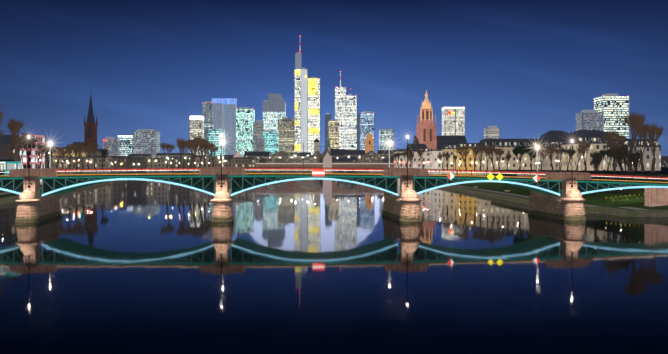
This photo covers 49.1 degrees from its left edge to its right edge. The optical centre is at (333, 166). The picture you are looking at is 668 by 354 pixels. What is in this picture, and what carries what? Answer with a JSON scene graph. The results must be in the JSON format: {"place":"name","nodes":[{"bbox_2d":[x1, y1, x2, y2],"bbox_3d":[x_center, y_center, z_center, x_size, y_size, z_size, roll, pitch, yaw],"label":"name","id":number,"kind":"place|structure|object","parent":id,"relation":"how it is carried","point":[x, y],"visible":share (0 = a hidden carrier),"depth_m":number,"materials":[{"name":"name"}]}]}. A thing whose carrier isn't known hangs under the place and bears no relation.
{"place":"outdoors","nodes":[
{"label":"outdoors","id":0,"kind":"place"},
{"bbox_2d":[8,167,591,198],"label":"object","id":1,"kind":"object","parent":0,"point":[33,174],"visible":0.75,"depth_m":145.25,"materials":[{"name":"brown stone"}]},
{"bbox_2d":[25,134,575,187],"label":"street lamps","id":2,"kind":"object","parent":1,"relation":"on","point":[221,183],"visible":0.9,"depth_m":144.68,"materials":[{"name":"grey metal"}]},
{"bbox_2d":[0,180,667,353],"bbox_3d":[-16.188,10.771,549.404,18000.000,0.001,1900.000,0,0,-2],"label":"river water","id":3,"kind":"structure","parent":0,"point":[314,267],"depth_m":71.31,"materials":[{"name":"blue liquid"}]},
{"bbox_2d":[15,189,585,222],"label":"bridge piers","id":4,"kind":"structure","parent":3,"relation":"in","point":[31,208],"depth_m":143.96,"materials":[{"name":"brown stone"}]},
{"bbox_2d":[0,175,667,195],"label":"bridge arches","id":5,"kind":"structure","parent":4,"relation":"on","point":[65,185],"depth_m":147.04,"materials":[{"name":"teal metal"}]},
{"bbox_2d":[0,173,667,183],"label":"bridge deck","id":6,"kind":"structure","parent":5,"relation":"on","point":[296,174],"depth_m":146.55,"materials":[{"name":"metal"}]},
{"bbox_2d":[1,167,667,181],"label":"bridge railing","id":7,"kind":"object","parent":6,"relation":"on","point":[285,170],"visible":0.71,"depth_m":147.53,"materials":[{"name":"metal"}]},
{"bbox_2d":[0,160,22,175],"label":"tram","id":8,"kind":"object","parent":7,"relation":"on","point":[7,165],"visible":0.56,"depth_m":150.51,"materials":[{"name":"teal"}]},
{"bbox_2d":[0,143,657,174],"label":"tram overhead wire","id":9,"kind":"object","parent":7,"relation":"on","point":[453,148],"visible":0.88,"depth_m":155.56,"materials":[{"name":"black metal"}]},
{"bbox_2d":[0,168,667,179],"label":"light trails","id":10,"kind":"object","parent":7,"relation":"on","point":[339,169],"visible":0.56,"depth_m":154.32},
{"bbox_2d":[313,170,539,181],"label":"navigation signs","id":11,"kind":"object","parent":7,"relation":"attached to","point":[490,176],"visible":1,"depth_m":147.06,"materials":[{"name":"red metal"}]},
{"bbox_2d":[0,167,667,216],"bbox_3d":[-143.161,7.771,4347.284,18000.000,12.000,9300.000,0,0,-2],"label":"riverbank","id":12,"kind":"structure","parent":0,"point":[629,206],"depth_m":200.39,"materials":[{"name":"green plant"}]},
{"bbox_2d":[73,88,436,153],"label":"church towers","id":13,"kind":"structure","parent":12,"relation":"on","point":[427,131],"depth_m":904.96,"materials":[{"name":"stone"}]},
{"bbox_2d":[31,150,556,170],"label":"street lamps","id":14,"kind":"object","parent":12,"relation":"on","point":[302,157],"visible":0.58,"depth_m":375.42,"materials":[{"name":"grey"}]},
{"bbox_2d":[233,151,393,172],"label":"old bridge","id":15,"kind":"structure","parent":12,"relation":"on","point":[327,161],"depth_m":618.88,"materials":[{"name":"stone"}]},
{"bbox_2d":[0,109,664,194],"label":"bare trees","id":16,"kind":"object","parent":12,"relation":"on","point":[637,121],"visible":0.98,"depth_m":246.78,"materials":[{"name":"brown plant"}]},
{"bbox_2d":[0,130,667,184],"bbox_3d":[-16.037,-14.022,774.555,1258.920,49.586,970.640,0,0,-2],"label":"town buildings","id":17,"kind":"structure","parent":12,"relation":"on","point":[559,139],"depth_m":401.69,"materials":[{"name":"stone"}]},
{"bbox_2d":[512,145,613,171],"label":"trees","id":18,"kind":"object","parent":12,"relation":"on","point":[521,149],"visible":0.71,"depth_m":261.92,"materials":[{"name":"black plant"}]},
{"bbox_2d":[474,186,667,206],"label":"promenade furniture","id":19,"kind":"object","parent":12,"relation":"on","point":[656,197],"visible":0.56,"depth_m":160.66,"materials":[{"name":"brown stone"}]},
{"bbox_2d":[0,0,667,155],"label":"sky","id":20,"kind":"structure","parent":0,"point":[525,69],"materials":[{"name":"blue"}]},
{"bbox_2d":[103,35,628,157],"bbox_3d":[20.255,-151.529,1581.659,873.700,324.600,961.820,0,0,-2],"label":"skyscrapers","id":21,"kind":"structure","parent":0,"point":[275,129],"depth_m":1742.18,"materials":[{"name":"glass"}]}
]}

